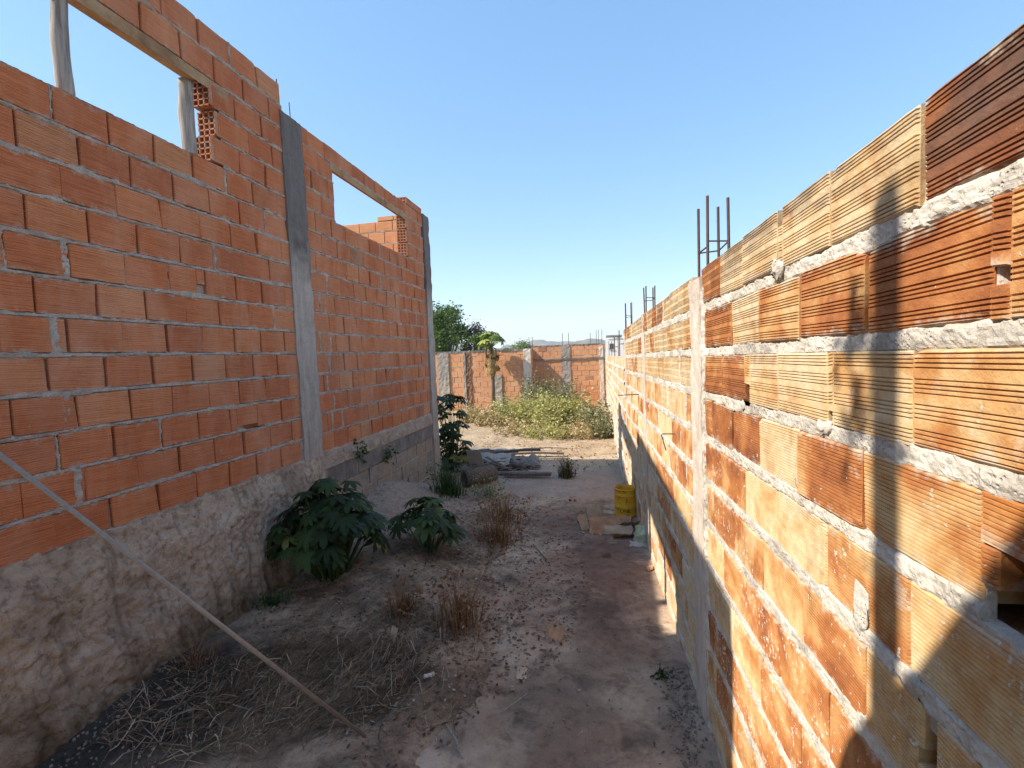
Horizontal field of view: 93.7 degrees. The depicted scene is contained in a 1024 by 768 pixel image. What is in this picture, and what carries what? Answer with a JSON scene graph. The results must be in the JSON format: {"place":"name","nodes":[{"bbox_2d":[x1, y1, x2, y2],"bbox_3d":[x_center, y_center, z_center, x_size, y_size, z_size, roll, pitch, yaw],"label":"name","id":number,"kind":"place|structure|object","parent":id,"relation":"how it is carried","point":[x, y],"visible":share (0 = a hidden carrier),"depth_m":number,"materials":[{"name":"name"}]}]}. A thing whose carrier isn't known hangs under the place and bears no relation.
{"place":"outdoors","nodes":[
{"label":"outdoors","id":0,"kind":"place"},
{"bbox_2d":[34,353,616,767],"bbox_3d":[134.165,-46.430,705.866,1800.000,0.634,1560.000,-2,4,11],"label":"ground","id":1,"kind":"structure","parent":0,"point":[390,499],"depth_m":2.77,"materials":[{"name":"brown soil"}]},
{"bbox_2d":[0,452,366,738],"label":"steel rod","id":2,"kind":"object","parent":1,"relation":"on","point":[109,539],"visible":1,"depth_m":1.79,"materials":[{"name":"metal"}]},
{"bbox_2d":[142,630,226,681],"bbox_3d":[-1.842,1.557,2.756,0.427,0.171,0.505,-2,4,11],"label":"grass clump","id":3,"kind":"object","parent":1,"relation":"on","point":[193,658],"visible":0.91,"depth_m":2.76,"materials":[{"name":"brown plant"}]},
{"bbox_2d":[0,0,440,767],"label":"unfinished house","id":4,"kind":"structure","parent":1,"relation":"on","point":[216,352],"depth_m":3.04,"materials":[{"name":"brick"}]},
{"bbox_2d":[49,0,75,95],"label":"wooden prop","id":5,"kind":"object","parent":4,"relation":"on","point":[60,46],"visible":0.91,"depth_m":2.51,"materials":[{"name":"grey wood"}]},
{"bbox_2d":[178,77,197,155],"bbox_3d":[-2.252,-1.831,3.329,0.103,0.534,0.104,-2,4,11],"label":"wooden prop","id":6,"kind":"object","parent":4,"relation":"on","point":[186,116],"visible":0.89,"depth_m":3.29,"materials":[{"name":"grey wood"}]},
{"bbox_2d":[353,439,368,463],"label":"wall weed","id":7,"kind":"object","parent":4,"relation":"attached to","point":[359,452],"depth_m":5.28,"materials":[{"name":"green plant"}]},
{"bbox_2d":[382,445,398,464],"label":"wall weed","id":8,"kind":"object","parent":4,"relation":"attached to","point":[389,456],"depth_m":5.93,"materials":[{"name":"green plant"}]},
{"bbox_2d":[251,583,300,611],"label":"grass clump","id":9,"kind":"object","parent":1,"relation":"on","point":[273,601],"visible":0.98,"depth_m":3.52,"materials":[{"name":"green plant"}]},
{"bbox_2d":[84,592,501,767],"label":"straw","id":10,"kind":"object","parent":1,"relation":"on","point":[303,699],"visible":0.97,"depth_m":2.50,"materials":[{"name":"brown plant"}]},
{"bbox_2d":[389,625,397,641],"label":"fallen leaf","id":11,"kind":"object","parent":10,"relation":"on","point":[394,630],"visible":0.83,"depth_m":2.96,"materials":[{"name":"grey plant"}]},
{"bbox_2d":[265,477,392,582],"bbox_3d":[-1.490,1.162,3.897,0.970,0.847,0.931,-2,4,11],"label":"castor plant","id":12,"kind":"object","parent":1,"relation":"on","point":[328,518],"visible":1,"depth_m":3.70,"materials":[{"name":"green plant"}]},
{"bbox_2d":[373,569,429,622],"bbox_3d":[-0.750,1.473,3.328,0.428,0.279,0.394,-3,3,-6],"label":"dry weed","id":13,"kind":"object","parent":1,"relation":"on","point":[402,606],"visible":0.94,"depth_m":3.33,"materials":[{"name":"orange plant"}]},
{"bbox_2d":[385,496,469,553],"bbox_3d":[-0.772,1.288,4.351,0.658,0.511,0.716,-5,4,-33],"label":"castor plant","id":14,"kind":"object","parent":1,"relation":"on","point":[432,522],"visible":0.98,"depth_m":4.25,"materials":[{"name":"green plant"}]},
{"bbox_2d":[423,672,434,678],"bbox_3d":[-0.446,1.572,2.589,0.062,0.015,0.026,-3,4,-18],"label":"paper scrap","id":15,"kind":"object","parent":1,"relation":"on","point":[428,674],"visible":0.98,"depth_m":2.59,"materials":[{"name":"white paper"}]},
{"bbox_2d":[419,457,472,498],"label":"grass clump","id":16,"kind":"object","parent":1,"relation":"on","point":[448,487],"visible":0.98,"depth_m":6.27,"materials":[{"name":"green plant"}]},
{"bbox_2d":[432,300,474,351],"bbox_3d":[-3.387,-1.831,24.882,3.463,5.520,3.914,-2,4,11],"label":"leafy tree","id":17,"kind":"object","parent":1,"relation":"on","point":[445,340],"visible":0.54,"depth_m":24.47,"materials":[{"name":"green plant"}]},
{"bbox_2d":[437,394,473,469],"bbox_3d":[-1.065,0.841,8.242,0.940,1.316,0.933,-2,4,11],"label":"castor plant","id":18,"kind":"object","parent":1,"relation":"on","point":[448,445],"visible":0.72,"depth_m":8.12,"materials":[{"name":"green plant"}]},
{"bbox_2d":[415,561,496,640],"bbox_3d":[-0.347,1.419,3.141,0.530,0.432,0.564,-4,4,-23],"label":"dry weed","id":19,"kind":"object","parent":1,"relation":"on","point":[456,619],"visible":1,"depth_m":3.14,"materials":[{"name":"orange plant"}]},
{"bbox_2d":[448,399,494,422],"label":"weed bush","id":20,"kind":"object","parent":1,"relation":"on","point":[469,415],"visible":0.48,"depth_m":14.61,"materials":[{"name":"beige plant"}]},
{"bbox_2d":[458,319,490,350],"bbox_3d":[-1.870,-1.347,25.712,2.293,4.331,2.319,-4,4,-21],"label":"leafy tree","id":21,"kind":"object","parent":1,"relation":"on","point":[474,329],"visible":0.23,"depth_m":25.46,"materials":[{"name":"green plant"}]},
{"bbox_2d":[465,331,485,350],"bbox_3d":[-1.504,-0.655,21.560,1.472,3.422,1.776,-4,4,-20],"label":"leafy tree","id":22,"kind":"object","parent":1,"relation":"on","point":[474,340],"visible":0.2,"depth_m":21.30,"materials":[{"name":"green plant"}]},
{"bbox_2d":[461,465,497,486],"bbox_3d":[-0.478,1.355,7.068,0.538,0.261,0.252,-5,4,-37],"label":"hollow log","id":23,"kind":"object","parent":1,"relation":"on","point":[487,471],"visible":0.81,"depth_m":6.98,"materials":[{"name":"wood"}]},
{"bbox_2d":[435,337,533,410],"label":"yard wall","id":24,"kind":"structure","parent":1,"relation":"on","point":[464,375],"depth_m":17.81,"materials":[{"name":"orange brick"}]},
{"bbox_2d":[465,473,509,501],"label":"leafy weed","id":25,"kind":"object","parent":1,"relation":"on","point":[491,492],"visible":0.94,"depth_m":6.28,"materials":[{"name":"green plant"}]},
{"bbox_2d":[468,404,513,427],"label":"weed bush","id":26,"kind":"object","parent":1,"relation":"on","point":[491,421],"visible":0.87,"depth_m":13.52,"materials":[{"name":"beige plant"}]},
{"bbox_2d":[477,331,505,407],"bbox_3d":[-0.707,-0.376,17.007,1.111,3.029,0.966,-2,4,11],"label":"papaya tree","id":27,"kind":"object","parent":1,"relation":"on","point":[488,337],"visible":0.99,"depth_m":16.88,"materials":[{"name":"green plant"}]},
{"bbox_2d":[468,498,530,548],"bbox_3d":[-0.164,1.389,4.762,0.721,0.429,0.668,-2,4,11],"label":"dry weed","id":28,"kind":"object","parent":1,"relation":"on","point":[499,535],"visible":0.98,"depth_m":4.74,"materials":[{"name":"orange plant"}]},
{"bbox_2d":[487,393,533,423],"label":"weed bush","id":29,"kind":"object","parent":1,"relation":"on","point":[500,407],"visible":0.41,"depth_m":14.02,"materials":[{"name":"green plant"}]},
{"bbox_2d":[498,471,537,473],"bbox_3d":[-0.185,1.460,7.949,1.250,0.042,0.045,-2,4,12],"label":"batten","id":30,"kind":"object","parent":1,"relation":"on","point":[500,472],"visible":0.26,"depth_m":7.90,"materials":[{"name":"wood"}]},
{"bbox_2d":[487,415,550,437],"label":"weed bush","id":31,"kind":"object","parent":1,"relation":"on","point":[515,431],"visible":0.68,"depth_m":12.10,"materials":[{"name":"beige plant"}]},
{"bbox_2d":[510,339,533,348],"bbox_3d":[0.724,-1.427,32.548,2.465,3.454,2.533,-3,4,-12],"label":"leafy tree","id":32,"kind":"object","parent":1,"relation":"on","point":[521,344],"visible":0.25,"depth_m":32.08,"materials":[{"name":"green plant"}]},
{"bbox_2d":[500,387,558,427],"bbox_3d":[0.610,0.725,13.486,1.881,1.294,1.267,-2,4,11],"label":"weed bush","id":33,"kind":"object","parent":1,"relation":"on","point":[532,407],"visible":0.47,"depth_m":13.49,"materials":[{"name":"green plant"}]},
{"bbox_2d":[516,370,549,413],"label":"weed bush","id":34,"kind":"object","parent":1,"relation":"on","point":[534,391],"visible":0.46,"depth_m":16.48,"materials":[{"name":"green plant"}]},
{"bbox_2d":[515,451,563,454],"bbox_3d":[0.063,1.357,9.415,1.900,0.046,0.086,-2,4,10],"label":"plank","id":35,"kind":"object","parent":1,"relation":"on","point":[541,452],"visible":0.47,"depth_m":9.30,"materials":[{"name":"wood"}]},
{"bbox_2d":[513,421,580,439],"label":"weed bush","id":36,"kind":"object","parent":1,"relation":"on","point":[551,432],"visible":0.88,"depth_m":11.47,"materials":[{"name":"green plant"}]},
{"bbox_2d":[534,372,567,406],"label":"weed bush","id":37,"kind":"object","parent":1,"relation":"on","point":[553,380],"visible":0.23,"depth_m":16.91,"materials":[{"name":"green plant"}]},
{"bbox_2d":[526,391,581,428],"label":"weed bush","id":38,"kind":"object","parent":1,"relation":"on","point":[554,417],"visible":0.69,"depth_m":12.89,"materials":[{"name":"green plant"}]},
{"bbox_2d":[550,376,580,411],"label":"weed bush","id":39,"kind":"object","parent":1,"relation":"on","point":[565,392],"visible":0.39,"depth_m":15.97,"materials":[{"name":"green plant"}]},
{"bbox_2d":[531,330,605,406],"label":"corner wall","id":40,"kind":"structure","parent":1,"relation":"on","point":[584,364],"depth_m":17.87,"materials":[{"name":"orange brick"}]},
{"bbox_2d":[555,418,599,440],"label":"weed bush","id":41,"kind":"object","parent":1,"relation":"on","point":[581,432],"visible":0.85,"depth_m":11.35,"materials":[{"name":"plant"}]},
{"bbox_2d":[554,387,607,427],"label":"weed bush","id":42,"kind":"object","parent":1,"relation":"on","point":[565,416],"visible":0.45,"depth_m":13.00,"materials":[{"name":"green plant"}]},
{"bbox_2d":[569,398,612,432],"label":"weed bush","id":43,"kind":"object","parent":1,"relation":"on","point":[593,413],"visible":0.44,"depth_m":12.19,"materials":[{"name":"plant"}]},
{"bbox_2d":[589,409,613,439],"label":"weed bush","id":44,"kind":"object","parent":1,"relation":"on","point":[603,430],"visible":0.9,"depth_m":11.22,"materials":[{"name":"green plant"}]},
{"bbox_2d":[605,335,623,355],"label":"white house","id":45,"kind":"structure","parent":1,"relation":"on","point":[608,349],"depth_m":31.21,"materials":[{"name":"white paint"}]},
{"bbox_2d":[606,330,627,483],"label":"boundary wall","id":46,"kind":"structure","parent":1,"relation":"on","point":[615,376],"depth_m":8.56,"materials":[{"name":"brick"}]},
{"bbox_2d":[618,23,1023,767],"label":"boundary wall","id":47,"kind":"structure","parent":1,"relation":"on","point":[824,405],"depth_m":0.93,"materials":[{"name":"brick"}]},
{"bbox_2d":[0,0,1023,348],"label":"sky","id":48,"kind":"structure","parent":0,"point":[560,158],"materials":[{"name":"blue"}]},
{"bbox_2d":[452,337,623,352],"bbox_3d":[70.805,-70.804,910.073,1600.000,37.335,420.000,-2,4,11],"label":"hills","id":49,"kind":"structure","parent":0,"point":[544,342],"depth_m":954.64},
{"bbox_2d":[415,446,721,767],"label":"path","id":50,"kind":"structure","parent":0,"point":[506,738],"depth_m":2.83,"materials":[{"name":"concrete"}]},
{"bbox_2d":[49,440,712,767],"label":"gravel","id":51,"kind":"structure","parent":50,"relation":"on","point":[681,748],"depth_m":2.45,"materials":[{"name":"gravel"}]},
{"bbox_2d":[295,443,605,679],"bbox_3d":[0.032,1.459,6.801,2.704,0.375,8.525,-2,4,11],"label":"brick rubble","id":52,"kind":"object","parent":50,"relation":"on","point":[449,571],"visible":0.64,"depth_m":3.95,"materials":[{"name":"orange brick"}]},
{"bbox_2d":[446,724,462,758],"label":"twig","id":53,"kind":"object","parent":50,"relation":"on","point":[449,728],"visible":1,"depth_m":2.22,"materials":[{"name":"grey wood"}]},
{"bbox_2d":[237,436,687,765],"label":"leaf litter","id":54,"kind":"object","parent":50,"relation":"on","point":[448,742],"visible":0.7,"depth_m":3.16,"materials":[{"name":"brown plant"}]},
{"bbox_2d":[455,448,540,470],"bbox_3d":[-0.349,1.384,8.661,1.783,0.342,1.636,-2,4,11],"label":"debris","id":55,"kind":"object","parent":50,"relation":"on","point":[520,466],"visible":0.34,"depth_m":8.31,"materials":[{"name":"grey"}]},
{"bbox_2d":[454,459,472,472],"bbox_3d":[-0.813,1.415,8.024,0.322,0.349,0.210,-3,3,-7],"label":"roof sheet","id":56,"kind":"object","parent":55,"relation":"on","point":[465,466],"visible":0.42,"depth_m":8.03,"materials":[{"name":"grey"}]},
{"bbox_2d":[466,450,483,467],"bbox_3d":[-0.589,1.363,7.979,0.267,0.573,0.224,-1,4,19],"label":"roof sheet","id":57,"kind":"object","parent":55,"relation":"on","point":[475,457],"visible":0.53,"depth_m":7.92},
{"bbox_2d":[470,447,515,454],"bbox_3d":[-0.422,1.335,9.247,0.975,0.186,0.415,-1,4,17],"label":"roof sheet","id":58,"kind":"object","parent":55,"relation":"on","point":[492,449],"visible":0.27,"depth_m":9.38,"materials":[{"name":"white metal"}]},
{"bbox_2d":[481,452,510,465],"bbox_3d":[-0.328,1.326,8.465,0.641,0.168,0.432,-2,3,4],"label":"roof sheet","id":59,"kind":"object","parent":55,"relation":"on","point":[506,457],"visible":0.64,"depth_m":8.48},
{"bbox_2d":[481,448,540,453],"bbox_3d":[-0.261,1.282,9.064,1.600,0.093,0.105,-2,3,4],"label":"plank","id":60,"kind":"object","parent":55,"relation":"on","point":[517,450],"visible":0.59,"depth_m":9.01,"materials":[{"name":"wood"}]},
{"bbox_2d":[476,491,532,528],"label":"dry weed","id":61,"kind":"object","parent":50,"relation":"on","point":[505,507],"visible":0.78,"depth_m":5.44,"materials":[{"name":"orange plant"}]},
{"bbox_2d":[500,693,526,712],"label":"twig","id":62,"kind":"object","parent":50,"relation":"on","point":[512,704],"visible":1,"depth_m":2.43,"materials":[{"name":"grey wood"}]},
{"bbox_2d":[516,666,527,679],"bbox_3d":[0.056,1.626,2.702,0.068,0.010,0.107,-2,4,11],"label":"plaster chip","id":63,"kind":"object","parent":50,"relation":"on","point":[523,670],"visible":1,"depth_m":2.70,"materials":[{"name":"grey concrete"}]},
{"bbox_2d":[511,453,539,466],"bbox_3d":[0.234,1.400,8.671,0.556,0.230,0.266,-2,3,-2],"label":"roof sheet","id":64,"kind":"object","parent":50,"relation":"on","point":[532,459],"visible":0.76,"depth_m":8.68,"materials":[{"name":"white plastic"}]},
{"bbox_2d":[504,471,550,476],"bbox_3d":[0.250,1.451,7.723,0.753,0.062,0.103,-2,4,12],"label":"plank","id":65,"kind":"object","parent":50,"relation":"on","point":[527,474],"visible":1,"depth_m":7.69,"materials":[{"name":"wood"}]},
{"bbox_2d":[544,623,564,642],"bbox_3d":[0.265,1.594,3.048,0.142,0.136,0.080,0,4,35],"label":"cardboard","id":66,"kind":"object","parent":50,"relation":"on","point":[556,633],"visible":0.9,"depth_m":3.05,"materials":[{"name":"brown cardboard"}]},
{"bbox_2d":[556,455,577,478],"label":"grass clump","id":67,"kind":"object","parent":50,"relation":"on","point":[566,472],"visible":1,"depth_m":7.59,"materials":[{"name":"green plant"}]},
{"bbox_2d":[577,513,589,530],"bbox_3d":[0.778,1.522,5.099,0.131,0.270,0.106,-5,4,-36],"label":"cardboard","id":68,"kind":"object","parent":50,"relation":"on","point":[583,522],"visible":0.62,"depth_m":5.11,"materials":[{"name":"brown cardboard"}]},
{"bbox_2d":[587,502,603,519],"bbox_3d":[0.957,1.492,5.449,0.208,0.271,0.103,-3,4,-9],"label":"cardboard","id":69,"kind":"object","parent":50,"relation":"on","point":[595,509],"visible":0.49,"depth_m":5.46,"materials":[{"name":"brown cardboard"}]},
{"bbox_2d":[589,522,604,534],"bbox_3d":[0.874,1.517,4.968,0.160,0.139,0.094,1,5,40],"label":"cardboard","id":70,"kind":"object","parent":50,"relation":"on","point":[596,528],"visible":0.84,"depth_m":4.97,"materials":[{"name":"brown cardboard"}]},
{"bbox_2d":[588,515,621,526],"bbox_3d":[1.001,1.501,5.179,0.366,0.119,0.140,-1,4,20],"label":"cardboard","id":71,"kind":"object","parent":50,"relation":"on","point":[608,520],"visible":0.61,"depth_m":5.20,"materials":[{"name":"brown cardboard"}]},
{"bbox_2d":[602,515,630,521],"bbox_3d":[1.163,1.509,5.317,0.338,0.064,0.154,-2,4,11],"label":"cardboard","id":72,"kind":"object","parent":50,"relation":"on","point":[624,518],"visible":0.3,"depth_m":5.34,"materials":[{"name":"brown cardboard"}]},
{"bbox_2d":[602,525,632,533],"bbox_3d":[1.044,1.520,4.986,0.425,0.082,0.139,-2,3,6],"label":"cardboard","id":73,"kind":"object","parent":50,"relation":"on","point":[611,529],"visible":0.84,"depth_m":4.99,"materials":[{"name":"grey cardboard"}]},
{"bbox_2d":[612,533,633,536],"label":"cardboard","id":74,"kind":"object","parent":50,"relation":"on","point":[617,535],"visible":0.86,"depth_m":4.79,"materials":[{"name":"brown cardboard"}]},
{"bbox_2d":[614,484,635,516],"bbox_3d":[1.318,1.355,5.576,0.263,0.320,0.263,-2,4,11],"label":"bucket","id":75,"kind":"object","parent":50,"relation":"on","point":[625,499],"visible":0.93,"depth_m":5.47,"materials":[{"name":"yellow paint"}]},
{"bbox_2d":[619,521,639,526],"bbox_3d":[1.242,1.492,5.090,0.238,0.114,0.104,-3,3,-7],"label":"cardboard","id":76,"kind":"object","parent":50,"relation":"on","point":[632,523],"visible":0.67,"depth_m":5.08,"materials":[{"name":"brown cardboard"}]},
{"bbox_2d":[630,541,646,546],"bbox_3d":[1.216,1.528,4.566,0.197,0.045,0.051,-1,4,17],"label":"paper scrap","id":77,"kind":"object","parent":50,"relation":"on","point":[637,543],"visible":0.81,"depth_m":4.57,"materials":[{"name":"white paper"}]},
{"bbox_2d":[633,524,646,542],"bbox_3d":[1.272,1.447,4.678,0.194,0.174,0.252,1,5,40],"label":"plastic bag","id":78,"kind":"object","parent":50,"relation":"on","point":[639,533],"visible":0.73,"depth_m":4.61,"materials":[{"name":"plastic"}]},
{"bbox_2d":[645,565,653,570],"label":"fallen leaf","id":79,"kind":"object","parent":50,"relation":"on","point":[649,568],"visible":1,"depth_m":4.01,"materials":[{"name":"plant"}]},
{"bbox_2d":[650,662,673,681],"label":"leafy weed","id":80,"kind":"object","parent":50,"relation":"on","point":[660,673],"visible":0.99,"depth_m":2.62,"materials":[{"name":"green plant"}]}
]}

